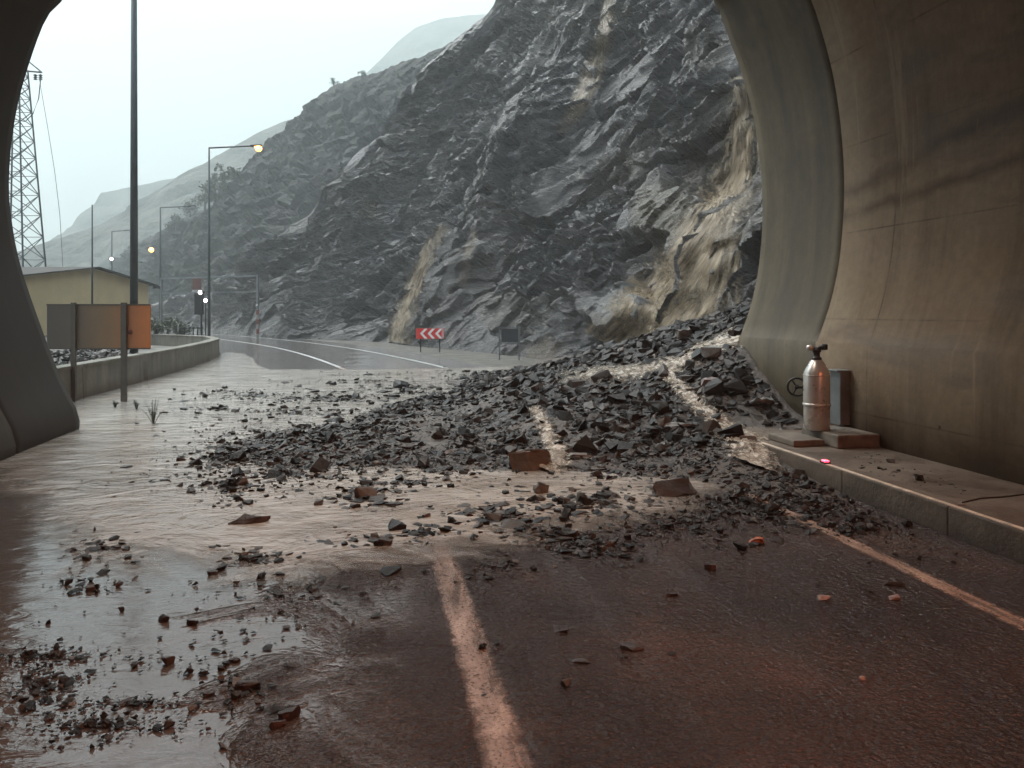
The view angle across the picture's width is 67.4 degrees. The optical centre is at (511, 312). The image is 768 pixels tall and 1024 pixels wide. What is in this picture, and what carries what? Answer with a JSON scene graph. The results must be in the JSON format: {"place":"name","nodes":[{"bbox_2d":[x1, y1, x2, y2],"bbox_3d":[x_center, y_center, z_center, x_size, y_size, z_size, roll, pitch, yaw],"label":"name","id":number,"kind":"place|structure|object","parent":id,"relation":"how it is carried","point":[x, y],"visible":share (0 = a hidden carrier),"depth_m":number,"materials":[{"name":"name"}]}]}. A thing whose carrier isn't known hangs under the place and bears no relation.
{"place":"outdoors","nodes":[
{"label":"outdoors","id":0,"kind":"place"},
{"bbox_2d":[45,335,220,360],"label":"verge bank","id":1,"kind":"structure","parent":0,"point":[153,347],"depth_m":31.34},
{"bbox_2d":[9,62,46,266],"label":"lattice pylon","id":2,"kind":"object","parent":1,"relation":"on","point":[12,175],"visible":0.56,"depth_m":60.57,"materials":[{"name":"metal"}]},
{"bbox_2d":[39,80,62,266],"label":"power line","id":3,"kind":"object","parent":2,"relation":"hanging from","point":[55,177],"visible":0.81,"depth_m":56.72,"materials":[{"name":"metal"}]},
{"bbox_2d":[50,349,130,365],"bbox_3d":[-14.336,1.396,26.560,2.983,0.362,16.648,0,0,-31],"label":"bank rubble","id":4,"kind":"object","parent":1,"relation":"on","point":[87,356],"visible":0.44,"depth_m":24.24,"materials":[{"name":"stone"}]},
{"bbox_2d":[91,205,92,303],"bbox_3d":[-16.947,-1.370,31.000,0.086,5.940,0.090,0,0,-11],"label":"thin pole","id":5,"kind":"object","parent":1,"relation":"on","point":[91,254],"visible":0.66,"depth_m":30.98,"materials":[{"name":"metal"}]},
{"bbox_2d":[130,0,137,353],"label":"tall mast","id":6,"kind":"object","parent":1,"relation":"on","point":[133,203],"visible":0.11,"depth_m":25.91,"materials":[{"name":"metal"}]},
{"bbox_2d":[17,120,289,268],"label":"hillside","id":7,"kind":"structure","parent":0,"point":[75,250],"depth_m":283.56,"materials":[{"name":"stone"}]},
{"bbox_2d":[9,0,495,251],"label":"sky","id":8,"kind":"structure","parent":0,"point":[211,73],"materials":[{"name":"white"}]},
{"bbox_2d":[50,14,485,240],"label":"distant mountain","id":9,"kind":"structure","parent":0,"point":[420,41],"depth_m":687.46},
{"bbox_2d":[108,42,451,303],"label":"hill slope","id":10,"kind":"structure","parent":0,"point":[302,160],"depth_m":120.18,"materials":[{"name":"stone"}]},
{"bbox_2d":[163,213,182,231],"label":"hill tree","id":11,"kind":"object","parent":10,"relation":"on","point":[175,217],"visible":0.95,"depth_m":155.84,"materials":[{"name":"green plant"}]},
{"bbox_2d":[178,196,201,216],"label":"hill tree","id":12,"kind":"object","parent":10,"relation":"on","point":[187,210],"visible":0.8,"depth_m":165.07,"materials":[{"name":"green plant"}]},
{"bbox_2d":[191,185,216,210],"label":"hill tree","id":13,"kind":"object","parent":10,"relation":"on","point":[204,199],"visible":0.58,"depth_m":160.31,"materials":[{"name":"green plant"}]},
{"bbox_2d":[198,179,228,205],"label":"hill tree","id":14,"kind":"object","parent":10,"relation":"on","point":[214,196],"visible":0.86,"depth_m":134.37,"materials":[{"name":"green plant"}]},
{"bbox_2d":[210,163,241,192],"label":"hill tree","id":15,"kind":"object","parent":10,"relation":"on","point":[233,173],"visible":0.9,"depth_m":139.09,"materials":[{"name":"green plant"}]},
{"bbox_2d":[0,352,717,579],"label":"flood water","id":16,"kind":"structure","parent":0,"point":[97,446],"depth_m":8.41,"materials":[{"name":"liquid"}]},
{"bbox_2d":[139,399,163,422],"bbox_3d":[-6.088,1.683,13.030,0.341,0.479,0.343,0,0,42],"label":"weed","id":17,"kind":"object","parent":16,"relation":"on","point":[153,418],"visible":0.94,"depth_m":13.03,"materials":[{"name":"green plant"}]},
{"bbox_2d":[408,530,428,535],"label":"slate stone","id":18,"kind":"object","parent":16,"relation":"on","point":[413,533],"visible":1,"depth_m":6.51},
{"bbox_2d":[499,519,526,529],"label":"slate stone","id":19,"kind":"object","parent":16,"relation":"on","point":[509,524],"visible":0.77,"depth_m":6.78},
{"bbox_2d":[652,478,697,496],"bbox_3d":[1.689,1.833,7.983,0.474,0.192,0.257,-1,-5,0],"label":"boulder","id":20,"kind":"object","parent":16,"relation":"on","point":[677,487],"visible":0.9,"depth_m":7.94,"materials":[{"name":"red stone"}]},
{"bbox_2d":[306,339,538,366],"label":"road shoulder","id":21,"kind":"object","parent":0,"point":[486,359],"visible":0.23,"depth_m":34.81},
{"bbox_2d":[416,328,443,351],"bbox_3d":[-3.893,1.330,36.523,1.340,1.140,0.084,0,0,0],"label":"chevron sign","id":22,"kind":"object","parent":21,"relation":"on","point":[429,333],"visible":1,"depth_m":36.48,"materials":[{"name":"metal"}]},
{"bbox_2d":[499,326,519,359],"bbox_3d":[-0.106,1.220,30.520,0.830,1.360,0.070,0,0,0],"label":"notice frame","id":23,"kind":"object","parent":21,"relation":"on","point":[509,336],"visible":1,"depth_m":30.48,"materials":[{"name":"metal"}]},
{"bbox_2d":[151,0,762,358],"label":"cliff","id":24,"kind":"structure","parent":0,"point":[521,189],"depth_m":41.11,"materials":[{"name":"stone"}]},
{"bbox_2d":[388,231,440,343],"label":"waterfall","id":25,"kind":"structure","parent":24,"relation":"on","point":[407,302],"depth_m":48.43,"materials":[{"name":"liquid"}]},
{"bbox_2d":[570,6,611,117],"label":"waterfall","id":26,"kind":"structure","parent":24,"relation":"on","point":[581,96],"depth_m":41.32,"materials":[{"name":"liquid"}]},
{"bbox_2d":[585,76,758,342],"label":"waterfall","id":27,"kind":"structure","parent":24,"relation":"on","point":[737,180],"depth_m":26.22,"materials":[{"name":"liquid"}]},
{"bbox_2d":[0,330,1023,767],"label":"road","id":28,"kind":"structure","parent":0,"point":[772,660],"depth_m":4.33,"materials":[{"name":"asphalt"}]},
{"bbox_2d":[63,676,74,688],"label":"slate stone","id":29,"kind":"object","parent":28,"relation":"on","point":[69,682],"visible":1,"depth_m":3.90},
{"bbox_2d":[159,205,195,324],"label":"street lamp","id":30,"kind":"object","parent":28,"relation":"on","point":[160,251],"visible":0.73,"depth_m":69.94,"materials":[{"name":"metal"}]},
{"bbox_2d":[194,291,204,335],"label":"signal post","id":31,"kind":"object","parent":28,"relation":"on","point":[199,303],"visible":0.98,"depth_m":40.89,"materials":[{"name":"metal"}]},
{"bbox_2d":[160,275,258,333],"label":"height gantry","id":32,"kind":"object","parent":28,"relation":"on","point":[196,283],"visible":0.93,"depth_m":58.06,"materials":[{"name":"metal"}]},
{"bbox_2d":[208,144,261,335],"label":"street lamp","id":33,"kind":"object","parent":28,"relation":"on","point":[258,147],"visible":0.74,"depth_m":43.95,"materials":[{"name":"metal"}]},
{"bbox_2d":[234,679,260,690],"bbox_3d":[-1.335,1.889,3.887,0.127,0.056,0.067,0,0,-9],"label":"dark lump","id":34,"kind":"object","parent":28,"relation":"on","point":[243,685],"visible":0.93,"depth_m":3.86,"materials":[{"name":"red stone"}]},
{"bbox_2d":[228,513,270,524],"bbox_3d":[-2.355,1.866,6.886,0.363,0.112,0.100,0,2,-20],"label":"long slab","id":35,"kind":"object","parent":28,"relation":"on","point":[244,518],"depth_m":6.87,"materials":[{"name":"red stone"}]},
{"bbox_2d":[256,305,258,338],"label":"marker post","id":36,"kind":"object","parent":28,"relation":"on","point":[257,324],"visible":1,"depth_m":54.52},
{"bbox_2d":[269,719,285,729],"bbox_3d":[-1.076,1.888,3.521,0.081,0.043,0.045,2,-8,-28],"label":"dark lump","id":37,"kind":"object","parent":28,"relation":"on","point":[278,724],"visible":1,"depth_m":3.50,"materials":[{"name":"red stone"}]},
{"bbox_2d":[221,339,339,366],"bbox_3d":[-29.936,1.892,62.401,5.244,0.001,86.406,0,0,-37],"label":"lane line","id":38,"kind":"object","parent":28,"relation":"on","point":[298,353],"visible":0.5,"depth_m":34.05,"materials":[{"name":"paint"}]},
{"bbox_2d":[278,706,300,721],"bbox_3d":[-1.040,1.883,3.590,0.110,0.071,0.062,0,-1,-26],"label":"brown stone","id":39,"kind":"object","parent":28,"relation":"on","point":[290,714],"visible":0.93,"depth_m":3.57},
{"bbox_2d":[171,331,446,367],"bbox_3d":[-26.448,1.892,62.933,5.844,0.001,90.784,0,0,-36],"label":"edge line","id":40,"kind":"object","parent":28,"relation":"on","point":[368,351],"visible":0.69,"depth_m":34.45,"materials":[{"name":"paint"}]},
{"bbox_2d":[354,487,376,497],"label":"slate stone","id":41,"kind":"object","parent":28,"relation":"on","point":[363,491],"visible":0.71,"depth_m":7.78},
{"bbox_2d":[243,342,522,767],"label":"line","id":42,"kind":"object","parent":28,"relation":"on","point":[460,623],"visible":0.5,"depth_m":3.92,"materials":[{"name":"paint"}]},
{"bbox_2d":[379,566,401,575],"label":"slate stone","id":43,"kind":"object","parent":28,"relation":"on","point":[388,570],"visible":1,"depth_m":5.59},
{"bbox_2d":[388,518,406,529],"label":"slate stone","id":44,"kind":"object","parent":28,"relation":"on","point":[394,524],"visible":0.94,"depth_m":6.67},
{"bbox_2d":[533,484,548,493],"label":"slate stone","id":45,"kind":"object","parent":28,"relation":"on","point":[539,488],"visible":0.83,"depth_m":8.01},
{"bbox_2d":[553,625,568,631],"bbox_3d":[0.291,1.892,4.582,0.096,0.035,0.056,1,3,12],"label":"dark lump","id":46,"kind":"object","parent":28,"relation":"on","point":[561,628],"visible":1,"depth_m":4.57,"materials":[{"name":"grey stone"}]},
{"bbox_2d":[572,658,588,663],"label":"dark clod","id":47,"kind":"object","parent":28,"relation":"on","point":[581,660],"visible":1,"depth_m":4.16,"materials":[{"name":"grey stone"}]},
{"bbox_2d":[216,334,1023,629],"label":"edge line","id":48,"kind":"object","parent":28,"relation":"on","point":[930,581],"visible":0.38,"depth_m":5.58,"materials":[{"name":"paint"}]},
{"bbox_2d":[620,641,643,651],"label":"dark clod","id":49,"kind":"object","parent":28,"relation":"on","point":[629,646],"visible":1,"depth_m":4.32,"materials":[{"name":"red stone"}]},
{"bbox_2d":[759,440,1023,564],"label":"kerb","id":50,"kind":"structure","parent":28,"relation":"on","point":[998,538],"depth_m":6.89,"materials":[{"name":"concrete"}]},
{"bbox_2d":[761,441,1023,529],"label":"kerb paint line","id":51,"kind":"object","parent":50,"relation":"on","point":[965,509],"depth_m":7.01,"materials":[{"name":"paint"}]},
{"bbox_2d":[744,428,1023,522],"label":"walkway","id":52,"kind":"structure","parent":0,"point":[974,485],"depth_m":7.79,"materials":[{"name":"concrete"}]},
{"bbox_2d":[768,432,823,446],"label":"step block","id":53,"kind":"structure","parent":52,"relation":"on","point":[794,439],"depth_m":9.62,"materials":[{"name":"concrete"}]},
{"bbox_2d":[802,425,879,448],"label":"step block","id":54,"kind":"structure","parent":52,"relation":"on","point":[840,437],"depth_m":9.44,"materials":[{"name":"concrete"}]},
{"bbox_2d":[802,344,830,430],"bbox_3d":[3.907,0.953,9.850,0.344,1.095,0.344,0,0,0],"label":"gas cylinder","id":55,"kind":"object","parent":54,"relation":"on","point":[816,403],"visible":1,"depth_m":9.73,"materials":[{"name":"metal"}]},
{"bbox_2d":[962,494,1023,502],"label":"cable","id":56,"kind":"object","parent":52,"relation":"on","point":[991,497],"visible":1,"depth_m":6.88,"materials":[{"name":"black rubber"}]},
{"label":"ground","id":57,"kind":"structure","parent":0,"visible":0},
{"bbox_2d":[56,364,83,399],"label":"barrier block","id":58,"kind":"structure","parent":57,"relation":"on","point":[64,370],"depth_m":16.19,"materials":[{"name":"concrete"}]},
{"bbox_2d":[21,267,159,335],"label":"yellow building","id":59,"kind":"structure","parent":57,"relation":"on","point":[57,285],"depth_m":47.36,"materials":[{"name":"paint"}]},
{"bbox_2d":[46,303,150,401],"bbox_3d":[-8.766,0.870,16.262,2.191,2.150,0.115,0,0,0],"label":"roadside board","id":60,"kind":"object","parent":57,"relation":"on","point":[74,327],"visible":0.88,"depth_m":16.28,"materials":[{"name":"metal"}]},
{"bbox_2d":[70,354,143,397],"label":"barrier block","id":61,"kind":"structure","parent":57,"relation":"on","point":[102,375],"depth_m":18.38,"materials":[{"name":"concrete"}]},
{"bbox_2d":[135,347,183,379],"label":"barrier block","id":62,"kind":"structure","parent":57,"relation":"on","point":[157,363],"depth_m":22.73,"materials":[{"name":"concrete"}]},
{"bbox_2d":[151,317,171,333],"bbox_3d":[-18.581,1.094,40.083,1.475,1.722,1.691,0,0,5],"label":"scrub bush","id":63,"kind":"object","parent":57,"relation":"on","point":[156,329],"visible":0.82,"depth_m":39.98,"materials":[{"name":"green plant"}]},
{"bbox_2d":[151,334,181,345],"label":"barrier block","id":64,"kind":"structure","parent":57,"relation":"on","point":[166,340],"depth_m":39.04,"materials":[{"name":"concrete"}]},
{"bbox_2d":[179,327,203,335],"bbox_3d":[-16.293,1.070,39.000,1.250,0.660,0.046,0,0,0],"label":"railing","id":65,"kind":"object","parent":64,"relation":"on","point":[193,328],"visible":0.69,"depth_m":38.98,"materials":[{"name":"metal"}]},
{"bbox_2d":[156,317,178,333],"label":"scrub bush","id":66,"kind":"object","parent":57,"relation":"on","point":[167,321],"visible":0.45,"depth_m":47.95,"materials":[{"name":"green plant"}]},
{"bbox_2d":[167,319,192,334],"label":"scrub bush","id":67,"kind":"object","parent":57,"relation":"on","point":[181,325],"visible":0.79,"depth_m":43.97,"materials":[{"name":"green plant"}]},
{"bbox_2d":[175,342,208,369],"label":"barrier block","id":68,"kind":"structure","parent":57,"relation":"on","point":[196,354],"depth_m":27.04,"materials":[{"name":"concrete"}]},
{"bbox_2d":[181,335,205,344],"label":"barrier block","id":69,"kind":"structure","parent":57,"relation":"on","point":[188,339],"depth_m":37.37,"materials":[{"name":"concrete"}]},
{"bbox_2d":[201,338,219,360],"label":"barrier block","id":70,"kind":"structure","parent":57,"relation":"on","point":[213,348],"depth_m":31.19,"materials":[{"name":"concrete"}]},
{"bbox_2d":[0,297,995,753],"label":"rubble","id":71,"kind":"object","parent":57,"relation":"on","point":[278,447],"visible":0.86,"depth_m":9.52,"materials":[{"name":"stone"}]},
{"bbox_2d":[0,0,1023,484],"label":"tunnel","id":72,"kind":"structure","parent":57,"relation":"on","point":[890,148],"depth_m":9.83,"materials":[{"name":"concrete"}]},
{"bbox_2d":[786,377,802,396],"bbox_3d":[4.146,1.085,11.171,0.263,0.288,0.160,0,0,-11],"label":"handwheel","id":73,"kind":"object","parent":72,"relation":"attached to","point":[795,387],"visible":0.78,"depth_m":11.17,"materials":[{"name":"black metal"}]},
{"bbox_2d":[828,369,850,424],"bbox_3d":[4.328,1.119,10.167,0.230,0.722,0.270,0,0,-11],"label":"wall box","id":74,"kind":"object","parent":72,"relation":"attached to","point":[840,396],"visible":0.89,"depth_m":10.07,"materials":[{"name":"metal"}]},
{"bbox_2d":[205,315,852,498],"bbox_3d":[-0.711,0.925,17.431,15.000,2.650,25.330,0,0,-11],"label":"debris heap","id":75,"kind":"object","parent":57,"relation":"on","point":[749,421],"visible":0.09,"depth_m":10.64,"materials":[{"name":"stone"}]},
{"bbox_2d":[230,450,246,460],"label":"slate stone","id":76,"kind":"object","parent":75,"relation":"on","point":[237,456],"visible":0.66,"depth_m":9.71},
{"bbox_2d":[267,469,281,478],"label":"slate stone","id":77,"kind":"object","parent":75,"relation":"on","point":[274,473],"visible":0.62,"depth_m":8.79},
{"bbox_2d":[309,456,329,471],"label":"slate stone","id":78,"kind":"object","parent":75,"relation":"on","point":[320,463],"visible":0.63,"depth_m":9.10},
{"bbox_2d":[508,449,551,470],"bbox_3d":[0.219,1.787,9.258,0.549,0.302,0.318,0,9,-11],"label":"boulder","id":79,"kind":"object","parent":75,"relation":"on","point":[527,459],"visible":0.82,"depth_m":9.17,"materials":[{"name":"brown stone"}]},
{"bbox_2d":[537,394,547,406],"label":"slate stone","id":80,"kind":"object","parent":75,"relation":"on","point":[542,400],"visible":0.45,"depth_m":12.33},
{"bbox_2d":[529,405,572,473],"bbox_3d":[0.437,1.694,10.455,0.670,0.546,3.696,0,0,0],"label":"runnel","id":81,"kind":"object","parent":75,"relation":"on","point":[556,453],"visible":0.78,"depth_m":9.96,"materials":[{"name":"liquid"}]},
{"bbox_2d":[557,410,573,420],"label":"slate stone","id":82,"kind":"object","parent":75,"relation":"on","point":[565,416],"visible":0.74,"depth_m":11.37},
{"bbox_2d":[566,379,585,387],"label":"slate stone","id":83,"kind":"object","parent":75,"relation":"on","point":[572,383],"visible":0.53,"depth_m":13.42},
{"bbox_2d":[566,452,593,457],"bbox_3d":[0.855,1.790,9.594,0.343,0.068,0.184,0,0,-24],"label":"grey slab","id":84,"kind":"object","parent":75,"relation":"on","point":[584,455],"depth_m":9.57,"materials":[{"name":"stone"}]},
{"bbox_2d":[573,435,596,452],"bbox_3d":[0.902,1.720,9.774,0.345,0.258,0.293,-32,6,32],"label":"slate stone","id":85,"kind":"object","parent":75,"relation":"on","point":[584,444],"visible":0.57,"depth_m":9.68,"materials":[{"name":"stone"}]},
{"bbox_2d":[590,422,608,432],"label":"slate stone","id":86,"kind":"object","parent":75,"relation":"on","point":[602,426],"visible":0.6,"depth_m":10.66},
{"bbox_2d":[590,370,612,381],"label":"slate stone","id":87,"kind":"object","parent":75,"relation":"on","point":[599,375],"visible":0.82,"depth_m":13.36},
{"bbox_2d":[607,393,625,402],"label":"slate stone","id":88,"kind":"object","parent":75,"relation":"on","point":[619,397],"visible":0.62,"depth_m":12.06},
{"bbox_2d":[609,424,628,432],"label":"slate stone","id":89,"kind":"object","parent":75,"relation":"on","point":[614,427],"visible":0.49,"depth_m":10.65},
{"bbox_2d":[573,356,679,380],"bbox_3d":[1.730,1.037,13.902,3.005,0.604,1.355,0,0,38],"label":"runnel","id":90,"kind":"object","parent":75,"relation":"on","point":[622,371],"visible":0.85,"depth_m":13.48,"materials":[{"name":"liquid"}]},
{"bbox_2d":[617,440,636,452],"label":"slate stone","id":91,"kind":"object","parent":75,"relation":"on","point":[623,446],"visible":0.6,"depth_m":9.73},
{"bbox_2d":[625,410,640,422],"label":"slate stone","id":92,"kind":"object","parent":75,"relation":"on","point":[632,416],"visible":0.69,"depth_m":11.28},
{"bbox_2d":[651,403,669,414],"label":"slate stone","id":93,"kind":"object","parent":75,"relation":"on","point":[661,408],"visible":0.69,"depth_m":11.47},
{"bbox_2d":[657,363,668,376],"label":"slate stone","id":94,"kind":"object","parent":75,"relation":"on","point":[663,371],"visible":0.69,"depth_m":12.90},
{"bbox_2d":[656,416,671,426],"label":"slate stone","id":95,"kind":"object","parent":75,"relation":"on","point":[661,422],"visible":0.51,"depth_m":10.86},
{"bbox_2d":[665,432,682,441],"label":"slate stone","id":96,"kind":"object","parent":75,"relation":"on","point":[669,436],"visible":0.59,"depth_m":10.01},
{"bbox_2d":[666,348,681,356],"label":"slate stone","id":97,"kind":"object","parent":75,"relation":"on","point":[672,352],"visible":0.53,"depth_m":13.73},
{"bbox_2d":[664,422,692,426],"bbox_3d":[2.347,1.591,10.854,0.426,0.088,0.205,0,0,0],"label":"grey slab","id":98,"kind":"object","parent":75,"relation":"on","point":[669,424],"depth_m":10.79,"materials":[{"name":"stone"}]},
{"bbox_2d":[676,329,690,338],"bbox_3d":[3.295,0.448,14.743,0.295,0.258,0.180,0,-1,3],"label":"reddish block","id":99,"kind":"object","parent":75,"relation":"on","point":[680,333],"depth_m":14.68,"materials":[{"name":"brown stone"}]},
{"bbox_2d":[691,347,704,360],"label":"slate stone","id":100,"kind":"object","parent":75,"relation":"on","point":[696,355],"visible":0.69,"depth_m":13.07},
{"bbox_2d":[690,434,706,443],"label":"slate stone","id":101,"kind":"object","parent":75,"relation":"on","point":[699,438],"visible":0.88,"depth_m":9.80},
{"bbox_2d":[694,419,720,432],"bbox_3d":[2.696,1.623,10.498,0.332,0.238,0.345,10,-29,-18],"label":"slate stone","id":102,"kind":"object","parent":75,"relation":"on","point":[708,426],"visible":0.38,"depth_m":10.37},
{"bbox_2d":[701,371,717,378],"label":"slate stone","id":103,"kind":"object","parent":75,"relation":"on","point":[705,374],"visible":0.63,"depth_m":12.35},
{"bbox_2d":[700,346,721,358],"bbox_3d":[3.357,0.678,12.984,0.346,0.229,0.214,-1,-6,0],"label":"grey block","id":104,"kind":"object","parent":75,"relation":"on","point":[709,352],"depth_m":12.91,"materials":[{"name":"stone"}]},
{"bbox_2d":[704,378,723,395],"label":"slate stone","id":105,"kind":"object","parent":75,"relation":"on","point":[714,386],"visible":0.69,"depth_m":11.95,"materials":[{"name":"stone"}]},
{"bbox_2d":[662,327,780,473],"bbox_3d":[3.040,1.035,11.484,1.471,1.571,6.040,0,0,8],"label":"runnel","id":106,"kind":"object","parent":75,"relation":"on","point":[754,451],"visible":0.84,"depth_m":11.24,"materials":[{"name":"liquid"}]},
{"bbox_2d":[717,423,743,436],"bbox_3d":[2.893,1.607,10.022,0.345,0.272,0.345,-19,-8,31],"label":"slate stone","id":107,"kind":"object","parent":75,"relation":"on","point":[736,428],"visible":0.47,"depth_m":9.88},
{"bbox_2d":[723,379,748,394],"bbox_3d":[3.459,1.195,11.978,0.345,0.255,0.265,-28,3,-3],"label":"slate stone","id":108,"kind":"object","parent":75,"relation":"on","point":[738,386],"visible":0.86,"depth_m":11.92,"materials":[{"name":"stone"}]},
{"bbox_2d":[740,375,754,385],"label":"slate stone","id":109,"kind":"object","parent":75,"relation":"on","point":[745,380],"visible":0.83,"depth_m":12.06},
{"bbox_2d":[749,397,774,404],"bbox_3d":[3.792,1.344,11.662,0.420,0.134,0.199,1,-6,-17],"label":"grey slab","id":110,"kind":"object","parent":75,"relation":"on","point":[762,400],"depth_m":11.60,"materials":[{"name":"stone"}]},
{"bbox_2d":[753,391,772,397],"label":"slate stone","id":111,"kind":"object","parent":75,"relation":"on","point":[764,394],"visible":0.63,"depth_m":11.79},
{"bbox_2d":[764,409,778,418],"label":"slate stone","id":112,"kind":"object","parent":75,"relation":"on","point":[770,414],"visible":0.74,"depth_m":11.37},
{"bbox_2d":[779,425,801,429],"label":"grey slab","id":113,"kind":"structure","parent":75,"relation":"on","point":[792,427],"depth_m":10.87,"materials":[{"name":"stone"}]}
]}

